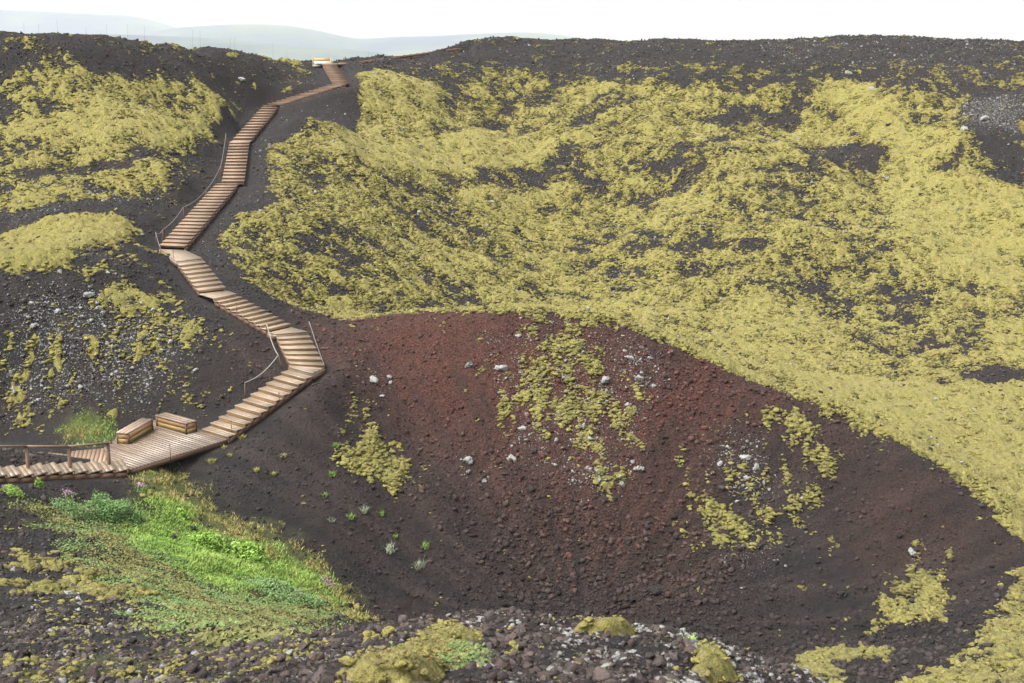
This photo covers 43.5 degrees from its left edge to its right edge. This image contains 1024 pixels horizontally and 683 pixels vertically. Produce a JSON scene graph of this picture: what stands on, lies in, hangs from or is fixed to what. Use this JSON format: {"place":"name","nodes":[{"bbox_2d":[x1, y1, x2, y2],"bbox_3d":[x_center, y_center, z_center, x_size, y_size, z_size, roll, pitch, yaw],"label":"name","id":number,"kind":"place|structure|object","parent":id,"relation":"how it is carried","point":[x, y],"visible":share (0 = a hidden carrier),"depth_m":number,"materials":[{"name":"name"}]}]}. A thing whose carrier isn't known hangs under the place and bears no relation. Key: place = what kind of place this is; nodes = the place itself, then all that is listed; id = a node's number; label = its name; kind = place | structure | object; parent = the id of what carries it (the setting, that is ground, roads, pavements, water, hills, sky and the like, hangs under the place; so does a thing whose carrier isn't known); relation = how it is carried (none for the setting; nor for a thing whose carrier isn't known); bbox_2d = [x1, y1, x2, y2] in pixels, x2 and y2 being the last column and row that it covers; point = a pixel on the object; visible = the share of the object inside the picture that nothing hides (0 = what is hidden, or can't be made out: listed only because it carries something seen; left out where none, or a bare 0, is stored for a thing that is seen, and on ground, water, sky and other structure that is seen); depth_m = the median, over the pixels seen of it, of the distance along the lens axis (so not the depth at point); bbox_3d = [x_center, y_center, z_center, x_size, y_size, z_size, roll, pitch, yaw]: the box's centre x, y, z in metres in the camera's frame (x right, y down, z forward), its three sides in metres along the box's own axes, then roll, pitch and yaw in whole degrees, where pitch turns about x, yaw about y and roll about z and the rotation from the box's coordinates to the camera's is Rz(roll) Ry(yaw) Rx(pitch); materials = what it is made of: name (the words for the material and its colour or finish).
{"place":"outdoors","nodes":[
{"label":"outdoors","id":0,"kind":"place"},
{"bbox_2d":[0,10,175,34],"bbox_3d":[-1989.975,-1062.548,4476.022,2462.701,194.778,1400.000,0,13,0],"label":"mountain","id":1,"kind":"structure","parent":0,"point":[26,22],"depth_m":4280.96,"materials":[{"name":"white"}]},
{"bbox_2d":[83,34,390,61],"bbox_3d":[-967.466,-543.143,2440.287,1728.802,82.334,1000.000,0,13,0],"label":"mountain","id":2,"kind":"structure","parent":0,"point":[278,51],"depth_m":2256.23,"materials":[{"name":"white snow"}]},
{"bbox_2d":[149,24,581,55],"bbox_3d":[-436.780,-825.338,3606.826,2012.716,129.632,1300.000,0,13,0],"label":"mountain","id":3,"kind":"structure","parent":0,"point":[302,37],"depth_m":3410.14,"materials":[{"name":"white"}]},
{"bbox_2d":[0,31,1023,682],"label":"ground","id":4,"kind":"structure","parent":0,"point":[944,505],"depth_m":49.03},
{"bbox_2d":[0,676,18,682],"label":"rock","id":5,"kind":"object","parent":4,"relation":"on","point":[13,679],"visible":1,"depth_m":6.61,"materials":[{"name":"stone"}]},
{"bbox_2d":[1,483,24,498],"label":"cushion plant","id":6,"kind":"object","parent":4,"relation":"on","point":[12,490],"visible":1,"depth_m":37.58,"materials":[{"name":"green plant"}]},
{"bbox_2d":[11,648,31,659],"bbox_3d":[-4.260,2.754,11.123,0.194,0.247,0.211,0,13,0],"label":"rock","id":7,"kind":"object","parent":4,"relation":"on","point":[22,653],"visible":0.37,"depth_m":11.04,"materials":[{"name":"stone"}]},
{"bbox_2d":[24,591,38,598],"bbox_3d":[-9.050,4.802,24.107,0.273,0.204,0.149,-5,14,-22],"label":"rock","id":8,"kind":"object","parent":4,"relation":"on","point":[31,594],"visible":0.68,"depth_m":24.09,"materials":[{"name":"stone"}]},
{"bbox_2d":[34,477,43,488],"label":"leafy herb","id":9,"kind":"object","parent":4,"relation":"on","point":[38,483],"visible":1,"depth_m":38.73,"materials":[{"name":"green plant"}]},
{"bbox_2d":[41,662,66,675],"bbox_3d":[-2.676,1.942,7.491,0.089,0.100,0.166,7,14,27],"label":"rock","id":10,"kind":"object","parent":4,"relation":"on","point":[58,665],"visible":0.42,"depth_m":7.47,"materials":[{"name":"stone"}]},
{"bbox_2d":[54,308,61,313],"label":"rock","id":11,"kind":"object","parent":4,"relation":"on","point":[57,311],"visible":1,"depth_m":50.85,"materials":[{"name":"stone"}]},
{"bbox_2d":[0,459,128,483],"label":"stair flight","id":12,"kind":"object","parent":4,"relation":"on","point":[48,470],"visible":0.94,"depth_m":40.50,"materials":[{"name":"brown wood"}]},
{"bbox_2d":[0,441,112,476],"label":"railing","id":13,"kind":"object","parent":12,"relation":"on","point":[68,447],"visible":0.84,"depth_m":40.55,"materials":[{"name":"brown wood"}]},
{"bbox_2d":[63,590,74,595],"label":"rock","id":14,"kind":"object","parent":4,"relation":"on","point":[69,592],"visible":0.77,"depth_m":25.48,"materials":[{"name":"stone"}]},
{"bbox_2d":[62,487,79,500],"bbox_3d":[-13.464,4.651,39.051,0.556,0.465,0.686,-10,16,-38],"label":"flower clump","id":15,"kind":"object","parent":4,"relation":"on","point":[68,494],"visible":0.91,"depth_m":39.01,"materials":[{"name":"pink plant"}]},
{"bbox_2d":[47,497,104,525],"bbox_3d":[-13.032,5.063,38.298,1.747,0.795,1.276,0,13,0],"label":"shrub","id":16,"kind":"object","parent":4,"relation":"on","point":[81,508],"visible":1,"depth_m":38.18,"materials":[{"name":"green plant"}]},
{"bbox_2d":[48,448,106,462],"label":"plank walkway","id":17,"kind":"structure","parent":4,"relation":"on","point":[95,454],"depth_m":44.16,"materials":[{"name":"brown wood"}]},
{"bbox_2d":[83,291,94,297],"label":"rock","id":18,"kind":"object","parent":4,"relation":"on","point":[89,294],"visible":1,"depth_m":51.64,"materials":[{"name":"stone"}]},
{"bbox_2d":[82,665,100,682],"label":"rock","id":19,"kind":"object","parent":4,"relation":"on","point":[91,672],"visible":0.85,"depth_m":6.66,"materials":[{"name":"stone"}]},
{"bbox_2d":[80,490,146,526],"bbox_3d":[-12.146,5.127,39.086,1.865,1.107,1.362,0,13,0],"label":"shrub","id":20,"kind":"object","parent":4,"relation":"on","point":[106,504],"visible":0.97,"depth_m":38.96,"materials":[{"name":"green plant"}]},
{"bbox_2d":[127,638,136,644],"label":"rock","id":21,"kind":"object","parent":4,"relation":"on","point":[132,641],"visible":0.73,"depth_m":13.84,"materials":[{"name":"stone"}]},
{"bbox_2d":[136,482,146,490],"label":"flower clump","id":22,"kind":"object","parent":4,"relation":"on","point":[140,486],"visible":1,"depth_m":41.12,"materials":[{"name":"pink plant"}]},
{"bbox_2d":[104,420,227,473],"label":"viewing deck","id":23,"kind":"structure","parent":4,"relation":"on","point":[150,449],"depth_m":44.64,"materials":[{"name":"brown wood"}]},
{"bbox_2d":[116,418,153,443],"bbox_3d":[-13.458,3.197,45.808,0.466,0.418,1.835,3,13,12],"label":"box bench","id":24,"kind":"object","parent":23,"relation":"on","point":[134,431],"visible":1,"depth_m":45.50,"materials":[{"name":"brown wood"}]},
{"bbox_2d":[155,412,196,433],"bbox_3d":[-12.253,2.980,46.782,1.780,0.418,0.504,10,16,37],"label":"box bench","id":25,"kind":"object","parent":23,"relation":"on","point":[177,423],"visible":1,"depth_m":46.51,"materials":[{"name":"brown wood"}]},
{"bbox_2d":[0,31,332,434],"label":"moss bands","id":26,"kind":"object","parent":4,"relation":"on","point":[53,242],"visible":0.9,"depth_m":68.70,"materials":[{"name":"yellow plant"}]},
{"bbox_2d":[0,522,352,632],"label":"slope gravel","id":27,"kind":"structure","parent":4,"relation":"on","point":[62,610],"depth_m":23.23,"materials":[{"name":"grey gravel"}]},
{"bbox_2d":[5,496,350,648],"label":"heath plants","id":28,"kind":"object","parent":4,"relation":"on","point":[211,615],"visible":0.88,"depth_m":31.39,"materials":[{"name":"green plant"}]},
{"bbox_2d":[159,250,202,266],"bbox_3d":[-15.348,-3.902,59.537,1.293,0.222,4.278,-6,14,-25],"label":"stair landing","id":29,"kind":"object","parent":4,"relation":"on","point":[173,262],"visible":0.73,"depth_m":57.96,"materials":[{"name":"brown wood"}]},
{"bbox_2d":[177,507,190,521],"bbox_3d":[-10.420,5.491,40.759,0.458,0.505,0.350,0,13,0],"label":"leafy herb","id":30,"kind":"object","parent":4,"relation":"on","point":[181,512],"visible":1,"depth_m":40.70,"materials":[{"name":"green plant"}]},
{"bbox_2d":[155,135,226,252],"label":"rope barrier","id":31,"kind":"object","parent":4,"relation":"on","point":[187,205],"visible":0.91,"depth_m":66.19,"materials":[{"name":"fabric"}]},
{"bbox_2d":[161,249,225,297],"bbox_3d":[-14.533,-3.175,57.926,1.259,1.061,7.980,-6,14,-26],"label":"stair flight","id":32,"kind":"object","parent":4,"relation":"on","point":[199,277],"visible":1,"depth_m":56.47,"materials":[{"name":"brown wood"}]},
{"bbox_2d":[53,407,348,606],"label":"grass","id":33,"kind":"structure","parent":4,"relation":"on","point":[203,553],"depth_m":39.11,"materials":[{"name":"green plant"}]},
{"bbox_2d":[159,183,243,250],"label":"stair flight","id":34,"kind":"object","parent":4,"relation":"on","point":[216,198],"visible":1,"depth_m":65.46,"materials":[{"name":"brown wood"}]},
{"bbox_2d":[187,531,229,553],"bbox_3d":[-9.365,6.200,39.502,1.204,0.692,0.955,-5,14,-22],"label":"leafy herb","id":35,"kind":"object","parent":4,"relation":"on","point":[215,541],"visible":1,"depth_m":39.33,"materials":[{"name":"green plant"}]},
{"bbox_2d":[55,405,380,620],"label":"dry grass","id":36,"kind":"structure","parent":4,"relation":"on","point":[172,495],"depth_m":41.59,"materials":[{"name":"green plant"}]},
{"bbox_2d":[222,140,251,186],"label":"stair flight","id":37,"kind":"object","parent":4,"relation":"on","point":[235,167],"visible":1,"depth_m":75.82,"materials":[{"name":"brown wood"}]},
{"bbox_2d":[198,290,290,334],"bbox_3d":[-11.324,-1.181,53.589,4.166,1.361,1.596,9,15,34],"label":"stair flight","id":38,"kind":"object","parent":4,"relation":"on","point":[257,316],"visible":0.99,"depth_m":53.14,"materials":[{"name":"brown wood"}]},
{"bbox_2d":[230,541,268,564],"bbox_3d":[-8.164,6.580,39.846,1.294,0.826,0.924,0,13,0],"label":"leafy herb","id":39,"kind":"object","parent":4,"relation":"on","point":[256,552],"visible":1,"depth_m":39.68,"materials":[{"name":"green plant"}]},
{"bbox_2d":[233,105,278,142],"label":"stair flight","id":40,"kind":"object","parent":4,"relation":"on","point":[253,128],"visible":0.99,"depth_m":86.86,"materials":[{"name":"brown wood"}]},
{"bbox_2d":[202,366,323,444],"bbox_3d":[-9.201,2.285,47.930,1.550,1.760,5.340,8,15,33],"label":"stair flight","id":41,"kind":"object","parent":4,"relation":"on","point":[240,416],"visible":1,"depth_m":47.51,"materials":[{"name":"brown wood"}]},
{"bbox_2d":[244,323,281,398],"bbox_3d":[-9.520,0.815,50.298,1.220,2.317,4.066,0,13,0],"label":"rope barrier","id":42,"kind":"object","parent":4,"relation":"on","point":[268,366],"visible":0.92,"depth_m":49.65,"materials":[{"name":"fabric"}]},
{"bbox_2d":[238,575,326,608],"bbox_3d":[-6.679,7.383,37.773,2.248,1.094,2.009,10,16,36],"label":"shrub","id":43,"kind":"object","parent":4,"relation":"on","point":[270,583],"visible":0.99,"depth_m":37.58,"materials":[{"name":"green plant"}]},
{"bbox_2d":[267,333,307,339],"bbox_3d":[-9.243,-0.244,52.336,1.370,0.223,1.277,-12,17,-42],"label":"stair landing","id":44,"kind":"object","parent":4,"relation":"on","point":[273,336],"visible":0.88,"depth_m":52.02,"materials":[{"name":"brown wood"}]},
{"bbox_2d":[267,327,323,366],"bbox_3d":[-8.542,0.368,51.242,1.530,1.060,4.272,-7,14,-28],"label":"stair flight","id":45,"kind":"object","parent":4,"relation":"on","point":[297,350],"visible":0.98,"depth_m":50.98,"materials":[{"name":"brown wood"}]},
{"bbox_2d":[288,368,324,379],"bbox_3d":[-8.051,1.237,49.373,1.449,0.223,0.977,3,13,12],"label":"stair landing","id":46,"kind":"object","parent":4,"relation":"on","point":[318,374],"visible":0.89,"depth_m":49.24,"materials":[{"name":"brown wood"}]},
{"bbox_2d":[268,83,348,106],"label":"stair flight","id":47,"kind":"object","parent":4,"relation":"on","point":[293,99],"visible":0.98,"depth_m":93.66,"materials":[{"name":"brown wood"}]},
{"bbox_2d":[309,321,324,368],"bbox_3d":[-7.875,0.270,51.654,0.042,1.430,4.183,-4,13,-16],"label":"rope barrier","id":48,"kind":"object","parent":4,"relation":"on","point":[315,341],"visible":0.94,"depth_m":51.87,"materials":[{"name":"fabric"}]},
{"bbox_2d":[312,58,331,65],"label":"information board","id":49,"kind":"object","parent":4,"relation":"on","point":[320,60],"visible":0.68,"depth_m":104.09,"materials":[{"name":"yellow wood"}]},
{"bbox_2d":[317,575,341,593],"bbox_3d":[-5.715,7.569,40.306,0.959,0.541,0.662,5,14,22],"label":"flower clump","id":50,"kind":"object","parent":4,"relation":"on","point":[325,581],"visible":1,"depth_m":40.34,"materials":[{"name":"pink plant"}]},
{"bbox_2d":[327,471,335,476],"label":"plant tuft","id":51,"kind":"object","parent":4,"relation":"on","point":[332,475],"visible":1,"depth_m":44.88,"materials":[{"name":"green plant"}]},
{"bbox_2d":[317,63,346,63],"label":"stair landing","id":52,"kind":"object","parent":4,"relation":"on","point":[331,63],"visible":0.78,"depth_m":102.89,"materials":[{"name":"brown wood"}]},
{"bbox_2d":[321,64,348,86],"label":"stair flight","id":53,"kind":"object","parent":4,"relation":"on","point":[334,73],"visible":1,"depth_m":98.22,"materials":[{"name":"brown wood"}]},
{"bbox_2d":[331,442,340,447],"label":"plant tuft","id":54,"kind":"object","parent":4,"relation":"on","point":[335,445],"visible":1,"depth_m":46.09,"materials":[{"name":"green plant"}]},
{"bbox_2d":[332,615,339,622],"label":"rock","id":55,"kind":"object","parent":4,"relation":"on","point":[336,618],"visible":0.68,"depth_m":36.11,"materials":[{"name":"stone"}]},
{"bbox_2d":[359,504,370,513],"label":"plant tuft","id":56,"kind":"object","parent":4,"relation":"on","point":[365,510],"visible":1,"depth_m":44.15,"materials":[{"name":"grey plant"}]},
{"bbox_2d":[369,375,378,383],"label":"rock","id":57,"kind":"object","parent":4,"relation":"on","point":[374,379],"visible":1,"depth_m":49.88,"materials":[{"name":"stone"}]},
{"bbox_2d":[381,543,395,554],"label":"plant tuft","id":58,"kind":"object","parent":4,"relation":"on","point":[390,548],"visible":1,"depth_m":43.27,"materials":[{"name":"grey plant"}]},
{"bbox_2d":[0,278,786,616],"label":"lichen stones","id":59,"kind":"object","parent":4,"relation":"on","point":[358,376],"visible":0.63,"depth_m":49.72,"materials":[{"name":"grey stone"}]},
{"bbox_2d":[390,641,403,646],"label":"rock","id":60,"kind":"object","parent":4,"relation":"on","point":[396,643],"visible":0.1,"depth_m":7.48,"materials":[{"name":"stone"}]},
{"bbox_2d":[0,606,824,682],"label":"lava rubble","id":61,"kind":"object","parent":4,"relation":"on","point":[600,672],"visible":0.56,"depth_m":8.15,"materials":[{"name":"stone"}]},
{"bbox_2d":[359,48,467,62],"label":"path","id":62,"kind":"structure","parent":4,"relation":"on","point":[416,55],"depth_m":110.18,"materials":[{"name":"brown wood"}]},
{"bbox_2d":[1,594,826,682],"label":"moss cushions","id":63,"kind":"object","parent":4,"relation":"on","point":[412,661],"visible":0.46,"depth_m":7.45,"materials":[{"name":"yellow plant"}]},
{"bbox_2d":[347,630,491,669],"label":"creeping leaves","id":64,"kind":"object","parent":63,"relation":"on","point":[460,647],"visible":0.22,"depth_m":5.61,"materials":[{"name":"green plant"}]},
{"bbox_2d":[413,560,428,569],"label":"plant tuft","id":65,"kind":"object","parent":4,"relation":"on","point":[419,566],"visible":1,"depth_m":43.23,"materials":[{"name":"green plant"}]},
{"bbox_2d":[420,542,429,548],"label":"plant tuft","id":66,"kind":"object","parent":4,"relation":"on","point":[425,546],"visible":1,"depth_m":43.94,"materials":[{"name":"green plant"}]},
{"bbox_2d":[463,456,472,464],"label":"rock","id":67,"kind":"object","parent":4,"relation":"on","point":[468,460],"visible":1,"depth_m":47.20,"materials":[{"name":"stone"}]},
{"bbox_2d":[465,360,472,368],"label":"rock","id":68,"kind":"object","parent":4,"relation":"on","point":[468,364],"visible":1,"depth_m":50.76,"materials":[{"name":"stone"}]},
{"bbox_2d":[493,365,507,370],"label":"rock","id":69,"kind":"object","parent":4,"relation":"on","point":[501,367],"visible":1,"depth_m":50.56,"materials":[{"name":"stone"}]},
{"bbox_2d":[492,657,512,671],"bbox_3d":[-0.054,1.366,5.372,0.097,0.082,0.088,-6,14,-24],"label":"rock","id":70,"kind":"object","parent":4,"relation":"on","point":[506,665],"visible":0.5,"depth_m":5.36,"materials":[{"name":"stone"}]},
{"bbox_2d":[506,454,516,461],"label":"rock","id":71,"kind":"object","parent":4,"relation":"on","point":[512,457],"visible":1,"depth_m":47.34,"materials":[{"name":"stone"}]},
{"bbox_2d":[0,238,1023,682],"bbox_3d":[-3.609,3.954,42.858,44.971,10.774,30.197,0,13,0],"label":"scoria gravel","id":72,"kind":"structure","parent":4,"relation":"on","point":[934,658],"depth_m":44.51,"materials":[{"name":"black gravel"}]},
{"bbox_2d":[0,292,1023,682],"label":"moss patches","id":73,"kind":"object","parent":4,"relation":"on","point":[368,456],"visible":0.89,"depth_m":46.05,"materials":[{"name":"yellow plant"}]},
{"bbox_2d":[0,31,1023,480],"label":"hill gravel","id":74,"kind":"structure","parent":4,"relation":"on","point":[988,43],"depth_m":86.09,"materials":[{"name":"black gravel"}]},
{"bbox_2d":[0,35,1023,490],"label":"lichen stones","id":75,"kind":"object","parent":4,"relation":"on","point":[600,187],"visible":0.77,"depth_m":81.47,"materials":[{"name":"grey stone"}]},
{"bbox_2d":[517,426,526,429],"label":"rock","id":76,"kind":"object","parent":4,"relation":"on","point":[522,428],"visible":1,"depth_m":48.54,"materials":[{"name":"stone"}]},
{"bbox_2d":[530,447,536,452],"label":"rock","id":77,"kind":"object","parent":4,"relation":"on","point":[533,449],"visible":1,"depth_m":47.58,"materials":[{"name":"stone"}]},
{"bbox_2d":[540,658,551,665],"bbox_3d":[0.164,1.596,6.258,0.062,0.075,0.086,0,13,0],"label":"rock","id":78,"kind":"object","parent":4,"relation":"on","point":[546,662],"visible":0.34,"depth_m":6.25,"materials":[{"name":"stone"}]},
{"bbox_2d":[601,376,608,383],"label":"rock","id":79,"kind":"object","parent":4,"relation":"on","point":[605,380],"visible":1,"depth_m":50.11,"materials":[{"name":"stone"}]},
{"bbox_2d":[216,34,1023,538],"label":"moss carpet","id":80,"kind":"object","parent":4,"relation":"on","point":[928,214],"visible":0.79,"depth_m":79.97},
{"bbox_2d":[626,355,635,360],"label":"rock","id":81,"kind":"object","parent":4,"relation":"on","point":[628,357],"visible":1,"depth_m":50.99,"materials":[{"name":"stone"}]},
{"bbox_2d":[633,465,644,471],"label":"rock","id":82,"kind":"object","parent":4,"relation":"on","point":[638,468],"visible":1,"depth_m":47.11,"materials":[{"name":"stone"}]},
{"bbox_2d":[635,375,644,380],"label":"rock","id":83,"kind":"object","parent":4,"relation":"on","point":[639,378],"visible":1,"depth_m":50.42,"materials":[{"name":"stone"}]},
{"bbox_2d":[648,587,660,594],"bbox_3d":[4.802,8.386,43.005,0.358,0.237,0.429,-12,17,-43],"label":"rock","id":84,"kind":"object","parent":4,"relation":"on","point":[654,590],"visible":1,"depth_m":42.91,"materials":[{"name":"stone"}]},
{"bbox_2d":[689,639,699,647],"bbox_3d":[1.264,2.108,8.886,0.110,0.088,0.155,0,13,0],"label":"rock","id":85,"kind":"object","parent":4,"relation":"on","point":[693,642],"visible":0.47,"depth_m":8.85,"materials":[{"name":"stone"}]},
{"bbox_2d":[739,455,751,460],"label":"rock","id":86,"kind":"object","parent":4,"relation":"on","point":[746,457],"visible":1,"depth_m":48.03,"materials":[{"name":"stone"}]},
{"bbox_2d":[738,672,766,682],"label":"rock","id":87,"kind":"object","parent":4,"relation":"on","point":[751,677],"visible":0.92,"depth_m":8.35,"materials":[{"name":"stone"}]},
{"bbox_2d":[753,463,758,470],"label":"rock","id":88,"kind":"object","parent":4,"relation":"on","point":[755,467],"visible":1,"depth_m":47.73,"materials":[{"name":"stone"}]},
{"bbox_2d":[836,590,848,598],"bbox_3d":[11.067,8.490,43.035,0.361,0.272,0.426,8,15,31],"label":"rock","id":89,"kind":"object","parent":4,"relation":"on","point":[841,594],"visible":1,"depth_m":42.95,"materials":[{"name":"stone"}]},
{"bbox_2d":[845,70,852,75],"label":"rock","id":90,"kind":"object","parent":4,"relation":"on","point":[847,72],"visible":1,"depth_m":104.71,"materials":[{"name":"stone"}]},
{"bbox_2d":[908,547,916,556],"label":"rock","id":91,"kind":"object","parent":4,"relation":"on","point":[911,551],"visible":1,"depth_m":44.24,"materials":[{"name":"stone"}]},
{"bbox_2d":[979,115,988,121],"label":"rock","id":92,"kind":"object","parent":4,"relation":"on","point":[984,118],"visible":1,"depth_m":94.23,"materials":[{"name":"stone"}]},
{"bbox_2d":[0,0,1023,40],"label":"sky","id":93,"kind":"structure","parent":0,"point":[629,20],"materials":[{"name":"white"}]}
]}

